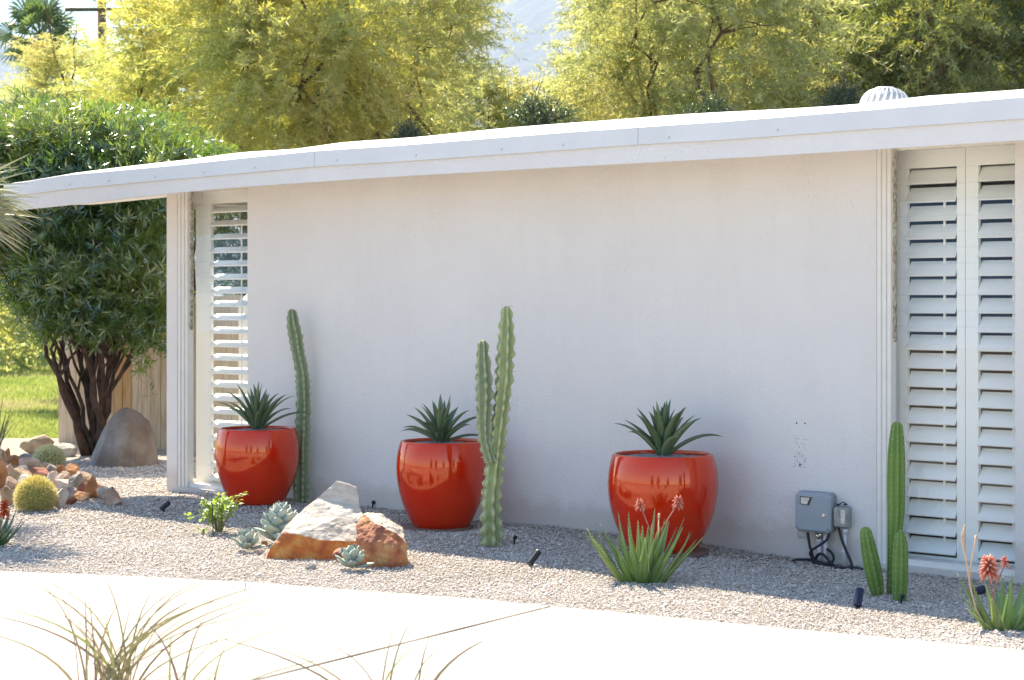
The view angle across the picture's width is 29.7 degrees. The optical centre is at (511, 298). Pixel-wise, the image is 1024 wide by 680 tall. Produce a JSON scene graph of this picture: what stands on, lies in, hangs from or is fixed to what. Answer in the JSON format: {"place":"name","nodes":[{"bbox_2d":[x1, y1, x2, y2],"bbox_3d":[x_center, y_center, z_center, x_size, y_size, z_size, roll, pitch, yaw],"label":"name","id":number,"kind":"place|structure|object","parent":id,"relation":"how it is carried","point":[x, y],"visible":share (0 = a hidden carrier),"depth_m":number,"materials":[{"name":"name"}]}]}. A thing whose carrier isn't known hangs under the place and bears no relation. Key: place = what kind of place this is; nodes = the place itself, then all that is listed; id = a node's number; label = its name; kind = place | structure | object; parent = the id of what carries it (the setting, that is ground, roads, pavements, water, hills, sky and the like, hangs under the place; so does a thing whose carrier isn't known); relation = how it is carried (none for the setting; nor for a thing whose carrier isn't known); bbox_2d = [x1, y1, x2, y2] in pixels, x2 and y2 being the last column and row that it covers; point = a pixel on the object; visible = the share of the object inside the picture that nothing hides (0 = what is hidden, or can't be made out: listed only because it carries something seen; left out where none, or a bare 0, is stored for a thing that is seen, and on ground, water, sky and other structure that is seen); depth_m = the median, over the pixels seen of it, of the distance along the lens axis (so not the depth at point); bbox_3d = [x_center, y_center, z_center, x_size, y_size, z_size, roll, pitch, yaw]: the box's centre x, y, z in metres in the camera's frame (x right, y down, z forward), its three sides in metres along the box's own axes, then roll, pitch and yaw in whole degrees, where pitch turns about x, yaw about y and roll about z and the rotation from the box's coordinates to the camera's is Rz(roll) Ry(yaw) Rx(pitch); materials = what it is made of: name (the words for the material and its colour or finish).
{"place":"outdoors","nodes":[
{"label":"outdoors","id":0,"kind":"place"},
{"bbox_2d":[0,342,57,437],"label":"lawn","id":1,"kind":"structure","parent":0,"point":[24,344],"depth_m":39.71,"materials":[{"name":"plant"}]},
{"bbox_2d":[0,274,57,372],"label":"bush","id":2,"kind":"object","parent":1,"relation":"on","point":[5,332],"visible":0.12,"depth_m":44.33,"materials":[{"name":"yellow plant"}]},
{"bbox_2d":[0,287,57,360],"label":"bush","id":3,"kind":"object","parent":1,"relation":"on","point":[40,356],"visible":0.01,"depth_m":51.52,"materials":[{"name":"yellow plant"}]},
{"bbox_2d":[0,0,89,344],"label":"palm tree","id":4,"kind":"object","parent":1,"relation":"on","point":[29,14],"visible":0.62,"depth_m":61.57,"materials":[{"name":"green plant"}]},
{"bbox_2d":[0,1,155,118],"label":"feathery tree","id":5,"kind":"object","parent":1,"relation":"on","point":[46,55],"visible":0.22,"depth_m":30.82,"materials":[{"name":"yellow plant"}]},
{"bbox_2d":[65,0,135,66],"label":"utility pole","id":6,"kind":"object","parent":1,"relation":"on","point":[98,10],"visible":0.02,"depth_m":57.87,"materials":[{"name":"brown wood"}]},
{"bbox_2d":[0,22,227,217],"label":"feathery tree","id":7,"kind":"object","parent":1,"relation":"on","point":[82,47],"visible":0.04,"depth_m":35.30,"materials":[{"name":"yellow plant"}]},
{"bbox_2d":[0,83,246,295],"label":"oleander","id":8,"kind":"object","parent":1,"relation":"on","point":[224,230],"visible":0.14,"depth_m":23.47,"materials":[{"name":"green plant"}]},
{"bbox_2d":[28,0,280,153],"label":"feathery tree","id":9,"kind":"object","parent":1,"relation":"on","point":[150,83],"visible":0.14,"depth_m":28.64,"materials":[{"name":"yellow plant"}]},
{"bbox_2d":[57,1,324,294],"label":"feathery tree","id":10,"kind":"object","parent":1,"relation":"on","point":[120,64],"visible":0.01,"depth_m":32.48,"materials":[{"name":"yellow plant"}]},
{"bbox_2d":[80,0,417,267],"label":"feathery tree","id":11,"kind":"object","parent":1,"relation":"on","point":[175,10],"visible":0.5,"depth_m":26.57,"materials":[{"name":"green plant"}]},
{"bbox_2d":[204,0,491,149],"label":"feathery tree","id":12,"kind":"object","parent":1,"relation":"on","point":[362,77],"visible":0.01,"depth_m":32.47,"materials":[{"name":"green plant"}]},
{"bbox_2d":[379,1,489,134],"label":"feathery tree","id":13,"kind":"object","parent":1,"relation":"on","point":[442,82],"visible":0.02,"depth_m":38.27,"materials":[{"name":"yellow plant"}]},
{"bbox_2d":[0,0,427,99],"label":"sky","id":14,"kind":"structure","parent":0,"point":[88,20],"materials":[{"name":"white"}]},
{"bbox_2d":[94,596,349,679],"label":"ornamental grass","id":15,"kind":"object","parent":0,"point":[186,666],"depth_m":7.15,"materials":[{"name":"plant"}]},
{"bbox_2d":[0,0,602,296],"bbox_3d":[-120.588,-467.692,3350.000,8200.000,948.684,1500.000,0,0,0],"label":"mountain","id":16,"kind":"structure","parent":0,"point":[534,16],"depth_m":3715.53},
{"bbox_2d":[225,618,482,679],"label":"ornamental grass","id":17,"kind":"object","parent":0,"point":[418,672],"depth_m":7.05,"materials":[{"name":"plant"}]},
{"bbox_2d":[0,571,1023,679],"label":"driveway","id":18,"kind":"structure","parent":0,"point":[554,643],"depth_m":9.22,"materials":[{"name":"concrete"}]},
{"bbox_2d":[0,564,314,679],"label":"ornamental grass","id":19,"kind":"object","parent":18,"relation":"on","point":[111,668],"depth_m":7.39,"materials":[{"name":"plant"}]},
{"bbox_2d":[245,582,548,679],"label":"driveway joint","id":20,"kind":"object","parent":18,"relation":"on","point":[392,645],"visible":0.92,"depth_m":9.12,"materials":[{"name":"grey"}]},
{"bbox_2d":[5,571,1020,656],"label":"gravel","id":21,"kind":"structure","parent":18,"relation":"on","point":[824,632],"depth_m":10.10,"materials":[{"name":"gravel"}]},
{"bbox_2d":[0,438,1023,649],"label":"gravel bed","id":22,"kind":"object","parent":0,"point":[12,444],"visible":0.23,"depth_m":12.03,"materials":[{"name":"gravel"}]},
{"bbox_2d":[0,448,6,463],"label":"rock","id":23,"kind":"object","parent":22,"relation":"on","point":[3,456],"visible":0.69,"depth_m":19.35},
{"bbox_2d":[0,459,7,489],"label":"rock","id":24,"kind":"object","parent":22,"relation":"on","point":[3,473],"visible":0.92,"depth_m":16.72,"materials":[{"name":"stone"}]},
{"bbox_2d":[0,395,13,446],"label":"reed plant","id":25,"kind":"object","parent":22,"relation":"on","point":[3,433],"visible":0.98,"depth_m":20.50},
{"bbox_2d":[0,486,13,504],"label":"rock","id":26,"kind":"object","parent":22,"relation":"on","point":[6,492],"visible":0.72,"depth_m":15.49,"materials":[{"name":"stone"}]},
{"bbox_2d":[5,476,18,488],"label":"rock","id":27,"kind":"object","parent":22,"relation":"on","point":[11,483],"visible":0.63,"depth_m":16.59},
{"bbox_2d":[6,455,19,467],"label":"rock","id":28,"kind":"object","parent":22,"relation":"on","point":[13,460],"visible":0.67,"depth_m":18.91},
{"bbox_2d":[0,499,27,545],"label":"aloe","id":29,"kind":"object","parent":22,"relation":"on","point":[5,531],"visible":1,"depth_m":12.91,"materials":[{"name":"green"}]},
{"bbox_2d":[8,468,31,480],"bbox_3d":[-4.429,1.600,17.407,0.193,0.150,0.158,0,0,14],"label":"rock","id":30,"kind":"object","parent":22,"relation":"on","point":[16,473],"visible":0.62,"depth_m":17.36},
{"bbox_2d":[0,143,43,257],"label":"yucca","id":31,"kind":"object","parent":22,"relation":"on","point":[8,213],"visible":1,"depth_m":14.27,"materials":[{"name":"green plant"}]},
{"bbox_2d":[19,457,39,470],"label":"rock","id":32,"kind":"object","parent":22,"relation":"on","point":[29,462],"visible":0.62,"depth_m":18.40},
{"bbox_2d":[19,435,53,454],"bbox_3d":[-5.009,1.566,20.401,0.370,0.254,0.259,0,0,0],"label":"rock","id":33,"kind":"object","parent":22,"relation":"on","point":[31,445],"visible":0.66,"depth_m":20.31,"materials":[{"name":"stone"}]},
{"bbox_2d":[13,474,59,511],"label":"barrel cactus","id":34,"kind":"object","parent":22,"relation":"on","point":[33,492],"visible":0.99,"depth_m":14.93,"materials":[{"name":"plant"}]},
{"bbox_2d":[29,467,48,476],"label":"rock","id":35,"kind":"object","parent":22,"relation":"on","point":[38,471],"visible":0.46,"depth_m":17.68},
{"bbox_2d":[33,462,53,467],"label":"rock","id":36,"kind":"object","parent":22,"relation":"on","point":[43,464],"visible":0.41,"depth_m":18.26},
{"bbox_2d":[33,443,66,465],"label":"barrel cactus","id":37,"kind":"object","parent":22,"relation":"on","point":[52,454],"visible":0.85,"depth_m":18.89,"materials":[{"name":"plant"}]},
{"bbox_2d":[47,471,58,484],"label":"rock","id":38,"kind":"object","parent":22,"relation":"on","point":[52,475],"visible":0.5,"depth_m":17.04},
{"bbox_2d":[54,488,68,508],"bbox_3d":[-3.532,1.573,15.126,0.120,0.182,0.107,0,0,0],"label":"rock","id":39,"kind":"object","parent":22,"relation":"on","point":[62,494],"visible":0.94,"depth_m":15.10,"materials":[{"name":"stone"}]},
{"bbox_2d":[55,471,70,483],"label":"rock","id":40,"kind":"object","parent":22,"relation":"on","point":[64,475],"visible":0.42,"depth_m":16.92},
{"bbox_2d":[57,479,69,488],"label":"rock","id":41,"kind":"object","parent":22,"relation":"on","point":[62,483],"visible":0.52,"depth_m":16.36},
{"bbox_2d":[57,443,76,456],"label":"rock","id":42,"kind":"object","parent":22,"relation":"on","point":[70,449],"visible":0.68,"depth_m":20.27,"materials":[{"name":"stone"}]},
{"bbox_2d":[56,487,77,497],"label":"rock","id":43,"kind":"object","parent":22,"relation":"on","point":[72,491],"visible":0.35,"depth_m":15.84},
{"bbox_2d":[63,463,79,475],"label":"rock","id":44,"kind":"object","parent":22,"relation":"on","point":[72,469],"visible":0.48,"depth_m":17.70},
{"bbox_2d":[66,497,77,504],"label":"rock","id":45,"kind":"object","parent":22,"relation":"on","point":[71,500],"visible":0.75,"depth_m":15.37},
{"bbox_2d":[68,472,82,488],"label":"rock","id":46,"kind":"object","parent":22,"relation":"on","point":[75,480],"visible":0.66,"depth_m":16.27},
{"bbox_2d":[74,491,90,501],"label":"rock","id":47,"kind":"object","parent":22,"relation":"on","point":[81,495],"visible":0.86,"depth_m":15.64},
{"bbox_2d":[77,471,91,481],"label":"rock","id":48,"kind":"object","parent":22,"relation":"on","point":[86,476],"visible":0.38,"depth_m":16.95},
{"bbox_2d":[85,475,98,498],"bbox_3d":[-3.440,1.557,15.870,0.131,0.232,0.129,0,0,0],"label":"rock","id":49,"kind":"object","parent":22,"relation":"on","point":[91,486],"visible":0.77,"depth_m":15.83,"materials":[{"name":"stone"}]},
{"bbox_2d":[96,487,108,498],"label":"rock","id":50,"kind":"object","parent":22,"relation":"on","point":[100,491],"visible":0.61,"depth_m":15.74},
{"bbox_2d":[103,486,122,506],"bbox_3d":[-3.116,1.564,15.214,0.142,0.166,0.151,0,0,34],"label":"rock","id":51,"kind":"object","parent":22,"relation":"on","point":[111,496],"visible":0.98,"depth_m":15.17,"materials":[{"name":"stone"}]},
{"bbox_2d":[0,93,231,455],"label":"oleander","id":52,"kind":"object","parent":22,"relation":"on","point":[79,272],"visible":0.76,"depth_m":20.26,"materials":[{"name":"green plant"}]},
{"bbox_2d":[89,407,157,467],"bbox_3d":[-3.868,1.397,19.245,0.680,0.623,0.558,0,0,0],"label":"grey boulder","id":53,"kind":"object","parent":22,"relation":"on","point":[126,438],"visible":0.93,"depth_m":19.09,"materials":[{"name":"stone"}]},
{"bbox_2d":[58,295,243,450],"bbox_3d":[-3.531,0.800,21.195,4.124,1.800,0.098,0,0,35],"label":"fence","id":54,"kind":"object","parent":22,"relation":"on","point":[128,391],"visible":0.09,"depth_m":21.45,"materials":[{"name":"wood"}]},
{"bbox_2d":[159,500,170,511],"bbox_3d":[-2.646,1.609,14.749,0.092,0.130,0.041,0,0,-44],"label":"garden spotlight","id":55,"kind":"object","parent":22,"relation":"on","point":[165,505],"visible":0.94,"depth_m":14.73,"materials":[{"name":"black metal"}]},
{"bbox_2d":[184,492,245,532],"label":"shrub","id":56,"kind":"object","parent":22,"relation":"on","point":[222,507],"visible":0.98,"depth_m":13.57,"materials":[{"name":"green plant"}]},
{"bbox_2d":[231,527,265,549],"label":"agave","id":57,"kind":"object","parent":22,"relation":"on","point":[249,538],"visible":1,"depth_m":12.55,"materials":[{"name":"green"}]},
{"bbox_2d":[215,425,298,504],"bbox_3d":[-1.983,1.299,15.049,0.655,0.580,0.655,0,0,0],"label":"planter pot","id":58,"kind":"object","parent":22,"relation":"on","point":[259,466],"visible":0.95,"depth_m":14.80,"materials":[{"name":"red ceramic"}]},
{"bbox_2d":[219,381,309,428],"bbox_3d":[-1.995,0.830,15.087,0.722,0.380,0.567,0,0,42],"label":"agave","id":59,"kind":"object","parent":58,"relation":"on","point":[256,413],"visible":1,"depth_m":15.01,"materials":[{"name":"plant"}]},
{"bbox_2d":[254,500,298,540],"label":"agave","id":60,"kind":"object","parent":22,"relation":"on","point":[279,516],"visible":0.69,"depth_m":12.83,"materials":[{"name":"green"}]},
{"bbox_2d":[285,309,311,503],"bbox_3d":[-1.676,0.872,15.200,0.225,1.582,0.166,0,0,0],"label":"column cactus","id":61,"kind":"object","parent":22,"relation":"on","point":[301,488],"depth_m":15.16,"materials":[{"name":"green"}]},
{"bbox_2d":[266,481,362,560],"bbox_3d":[-1.268,1.469,12.485,0.645,0.559,0.525,0,0,0],"label":"sandstone rock","id":62,"kind":"object","parent":22,"relation":"on","point":[322,526],"visible":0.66,"depth_m":12.33,"materials":[{"name":"stone"}]},
{"bbox_2d":[333,547,346,560],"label":"rock","id":63,"kind":"object","parent":22,"relation":"on","point":[337,552],"visible":0.26,"depth_m":12.04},
{"bbox_2d":[334,541,375,567],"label":"agave","id":64,"kind":"object","parent":22,"relation":"on","point":[353,555],"visible":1,"depth_m":11.70,"materials":[{"name":"green"}]},
{"bbox_2d":[356,512,407,568],"bbox_3d":[-0.802,1.534,12.092,0.341,0.391,0.523,0,0,0],"label":"orange boulder","id":65,"kind":"object","parent":22,"relation":"on","point":[380,538],"visible":0.79,"depth_m":11.90,"materials":[{"name":"stone"}]},
{"bbox_2d":[400,522,473,532],"bbox_3d":[-0.538,1.633,13.736,0.537,0.036,0.537,0,0,0],"label":"saucer","id":66,"kind":"object","parent":22,"relation":"on","point":[408,526],"visible":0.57,"depth_m":13.55,"materials":[{"name":"ceramic"}]},
{"bbox_2d":[396,438,486,528],"bbox_3d":[-0.500,1.312,13.722,0.642,0.606,0.642,0,0,0],"label":"planter pot","id":67,"kind":"object","parent":66,"relation":"on","point":[440,485],"visible":0.95,"depth_m":13.47,"materials":[{"name":"red ceramic"}]},
{"bbox_2d":[400,395,477,441],"bbox_3d":[-0.498,0.855,13.754,0.621,0.341,0.578,0,0,-27],"label":"agave","id":68,"kind":"object","parent":67,"relation":"on","point":[439,426],"visible":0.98,"depth_m":13.67,"materials":[{"name":"plant"}]},
{"bbox_2d":[475,305,515,546],"bbox_3d":[-0.112,0.834,12.736,0.286,1.595,0.200,0,0,0],"label":"column cactus","id":69,"kind":"object","parent":22,"relation":"on","point":[493,457],"depth_m":12.71,"materials":[{"name":"green"}]},
{"bbox_2d":[527,549,540,567],"bbox_3d":[0.134,1.611,11.813,0.102,0.150,0.040,0,0,-40],"label":"garden spotlight","id":70,"kind":"object","parent":22,"relation":"on","point":[533,558],"visible":0.91,"depth_m":11.80,"materials":[{"name":"black metal"}]},
{"bbox_2d":[584,495,704,584],"bbox_3d":[0.774,1.413,11.296,0.708,0.523,0.644,0,0,0],"label":"aloe","id":71,"kind":"object","parent":22,"relation":"on","point":[647,561],"visible":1,"depth_m":11.24,"materials":[{"name":"green"}]},
{"bbox_2d":[628,546,708,558],"bbox_3d":[0.997,1.628,12.409,0.530,0.036,0.530,0,0,0],"label":"saucer","id":72,"kind":"object","parent":22,"relation":"on","point":[700,551],"visible":0.31,"depth_m":12.25,"materials":[{"name":"ceramic"}]},
{"bbox_2d":[608,450,717,552],"bbox_3d":[0.967,1.303,12.409,0.708,0.614,0.708,0,0,0],"label":"planter pot","id":73,"kind":"object","parent":72,"relation":"on","point":[653,480],"visible":0.81,"depth_m":12.13,"materials":[{"name":"red ceramic"}]},
{"bbox_2d":[614,399,721,454],"bbox_3d":[0.964,0.828,12.415,0.594,0.361,0.628,0,0,-33],"label":"agave","id":74,"kind":"object","parent":73,"relation":"on","point":[663,438],"visible":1,"depth_m":12.35,"materials":[{"name":"plant"}]},
{"bbox_2d":[791,558,835,565],"bbox_3d":[1.887,1.652,12.061,0.059,0.046,0.369,0,0,-41],"label":"power cord","id":75,"kind":"object","parent":22,"relation":"on","point":[810,559],"visible":0.97,"depth_m":12.08,"materials":[{"name":"black plastic"}]},
{"bbox_2d":[853,587,863,609],"bbox_3d":[1.861,1.631,10.377,0.044,0.157,0.088,0,0,26],"label":"garden spotlight","id":76,"kind":"object","parent":22,"relation":"on","point":[858,597],"visible":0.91,"depth_m":10.36,"materials":[{"name":"black"}]},
{"bbox_2d":[859,421,909,600],"bbox_3d":[2.075,1.174,10.744,0.284,0.975,0.337,0,0,0],"label":"column cactus","id":77,"kind":"object","parent":22,"relation":"on","point":[897,566],"depth_m":10.80,"materials":[{"name":"green"}]},
{"bbox_2d":[972,585,985,595],"bbox_3d":[2.611,1.657,10.817,0.091,0.100,0.048,0,0,-37],"label":"garden spotlight","id":78,"kind":"object","parent":22,"relation":"on","point":[980,589],"visible":0.54,"depth_m":10.80,"materials":[{"name":"black"}]},
{"bbox_2d":[957,525,1023,631],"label":"aloe","id":79,"kind":"object","parent":22,"relation":"on","point":[1005,613],"visible":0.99,"depth_m":9.71,"materials":[{"name":"green"}]},
{"label":"ground","id":80,"kind":"structure","parent":0,"visible":0},
{"bbox_2d":[162,0,483,151],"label":"feathery tree","id":81,"kind":"object","parent":80,"relation":"on","point":[349,33],"visible":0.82,"depth_m":26.18,"materials":[{"name":"green plant"}]},
{"bbox_2d":[266,0,531,139],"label":"feathery tree","id":82,"kind":"object","parent":80,"relation":"on","point":[465,13],"visible":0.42,"depth_m":27.84,"materials":[{"name":"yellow plant"}]},
{"bbox_2d":[385,95,434,138],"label":"bush","id":83,"kind":"object","parent":80,"relation":"on","point":[408,131],"visible":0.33,"depth_m":24.82,"materials":[{"name":"green plant"}]},
{"bbox_2d":[346,53,593,138],"bbox_3d":[-0.331,-1.189,32.240,5.182,5.789,4.736,0,0,0],"label":"feathery tree","id":84,"kind":"object","parent":80,"relation":"on","point":[502,96],"visible":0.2,"depth_m":31.00,"materials":[{"name":"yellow plant"}]},
{"bbox_2d":[4,89,1023,584],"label":"house","id":85,"kind":"structure","parent":80,"relation":"on","point":[786,305],"depth_m":13.03,"materials":[{"name":"paint"}]},
{"bbox_2d":[178,187,246,490],"bbox_3d":[-2.403,0.318,16.291,0.948,2.575,0.296,0,0,39],"label":"window","id":86,"kind":"structure","parent":85,"relation":"in","point":[206,478],"depth_m":16.44,"materials":[{"name":"paint"}]},
{"bbox_2d":[239,294,246,421],"bbox_3d":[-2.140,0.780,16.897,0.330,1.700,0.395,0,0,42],"label":"window shutter","id":87,"kind":"object","parent":85,"relation":"on","point":[245,339],"visible":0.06,"depth_m":16.80,"materials":[{"name":"white"}]},
{"bbox_2d":[796,490,836,562],"bbox_3d":[1.899,1.448,12.125,0.278,0.464,0.117,0,0,42],"label":"irrigation timer","id":88,"kind":"object","parent":85,"relation":"attached to","point":[814,511],"visible":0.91,"depth_m":12.08,"materials":[{"name":"grey plastic"}]},
{"bbox_2d":[796,492,832,533],"bbox_3d":[1.884,1.341,12.094,0.260,0.245,0.051,0,0,42],"label":"door","id":89,"kind":"structure","parent":88,"relation":"in","point":[814,511],"depth_m":12.07,"materials":[{"name":"grey plastic"}]},
{"bbox_2d":[809,533,834,562],"bbox_3d":[1.935,1.549,12.059,0.089,0.213,0.170,0,0,-41],"label":"power cord","id":90,"kind":"object","parent":88,"relation":"attached to","point":[827,549],"visible":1,"depth_m":12.04,"materials":[{"name":"black plastic"}]},
{"bbox_2d":[806,532,863,570],"bbox_3d":[1.962,1.576,11.945,0.113,0.213,0.465,0,0,-39],"label":"power cord","id":91,"kind":"object","parent":88,"relation":"hanging from","point":[825,556],"visible":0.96,"depth_m":11.99,"materials":[{"name":"black plastic"}]},
{"bbox_2d":[833,502,850,564],"bbox_3d":[2.044,1.466,12.016,0.121,0.405,0.087,0,0,42],"label":"outlet box","id":92,"kind":"object","parent":85,"relation":"attached to","point":[841,516],"visible":0.97,"depth_m":11.99,"materials":[{"name":"grey plastic"}]},
{"bbox_2d":[827,527,853,569],"bbox_3d":[2.034,1.553,11.864,0.170,0.265,0.266,0,0,-34],"label":"power cord","id":93,"kind":"object","parent":92,"relation":"hanging from","point":[845,548],"visible":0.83,"depth_m":11.95,"materials":[{"name":"black plastic"}]},
{"bbox_2d":[859,86,907,103],"bbox_3d":[2.550,-1.238,13.234,0.400,0.420,0.400,0,0,0],"label":"turbine vent","id":94,"kind":"object","parent":85,"relation":"on","point":[882,93],"visible":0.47,"depth_m":13.13,"materials":[{"name":"white metal"}]},
{"bbox_2d":[877,141,1014,575],"bbox_3d":[2.684,0.330,11.730,0.971,2.600,0.282,0,0,39],"label":"window","id":95,"kind":"structure","parent":85,"relation":"in","point":[895,178],"depth_m":11.83,"materials":[{"name":"paint"}]},
{"bbox_2d":[504,70,587,127],"bbox_3d":[0.445,-0.584,24.499,1.192,4.683,0.996,0,0,0],"label":"bush","id":96,"kind":"object","parent":80,"relation":"on","point":[526,113],"visible":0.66,"depth_m":24.39,"materials":[{"name":"green plant"}]},
{"bbox_2d":[470,44,699,129],"bbox_3d":[1.160,-1.357,32.891,5.019,6.131,4.714,0,0,0],"label":"feathery tree","id":97,"kind":"object","parent":80,"relation":"on","point":[547,77],"visible":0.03,"depth_m":32.87,"materials":[{"name":"yellow plant"}]},
{"bbox_2d":[532,0,753,122],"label":"feathery tree","id":98,"kind":"object","parent":80,"relation":"on","point":[643,95],"visible":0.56,"depth_m":27.70,"materials":[{"name":"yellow plant"}]},
{"bbox_2d":[553,0,756,119],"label":"feathery tree","id":99,"kind":"object","parent":80,"relation":"on","point":[596,40],"visible":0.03,"depth_m":33.26,"materials":[{"name":"green plant"}]},
{"bbox_2d":[676,65,734,113],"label":"bush","id":100,"kind":"object","parent":80,"relation":"on","point":[716,105],"visible":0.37,"depth_m":24.43,"materials":[{"name":"green plant"}]},
{"bbox_2d":[549,0,894,114],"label":"feathery tree","id":101,"kind":"object","parent":80,"relation":"on","point":[749,51],"visible":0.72,"depth_m":26.36,"materials":[{"name":"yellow plant"}]},
{"bbox_2d":[609,0,888,116],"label":"feathery tree","id":102,"kind":"object","parent":80,"relation":"on","point":[716,84],"visible":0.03,"depth_m":32.34,"materials":[{"name":"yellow plant"}]},
{"bbox_2d":[683,0,951,108],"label":"feathery tree","id":103,"kind":"object","parent":80,"relation":"on","point":[832,3],"visible":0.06,"depth_m":28.45,"materials":[{"name":"green plant"}]},
{"bbox_2d":[812,52,867,106],"bbox_3d":[4.260,-0.737,24.990,0.916,5.004,0.868,0,0,-28],"label":"bush","id":104,"kind":"object","parent":80,"relation":"on","point":[842,95],"visible":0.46,"depth_m":24.93,"materials":[{"name":"green plant"}]},
{"bbox_2d":[794,0,1023,105],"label":"feathery tree","id":105,"kind":"object","parent":80,"relation":"on","point":[922,14],"visible":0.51,"depth_m":26.24,"materials":[{"name":"green plant"}]},
{"bbox_2d":[877,0,1023,94],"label":"feathery tree","id":106,"kind":"object","parent":80,"relation":"on","point":[1008,16],"visible":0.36,"depth_m":26.85,"materials":[{"name":"green plant"}]},
{"bbox_2d":[914,5,1023,90],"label":"feathery tree","id":107,"kind":"object","parent":80,"relation":"on","point":[983,40],"visible":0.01,"depth_m":31.67,"materials":[{"name":"green plant"}]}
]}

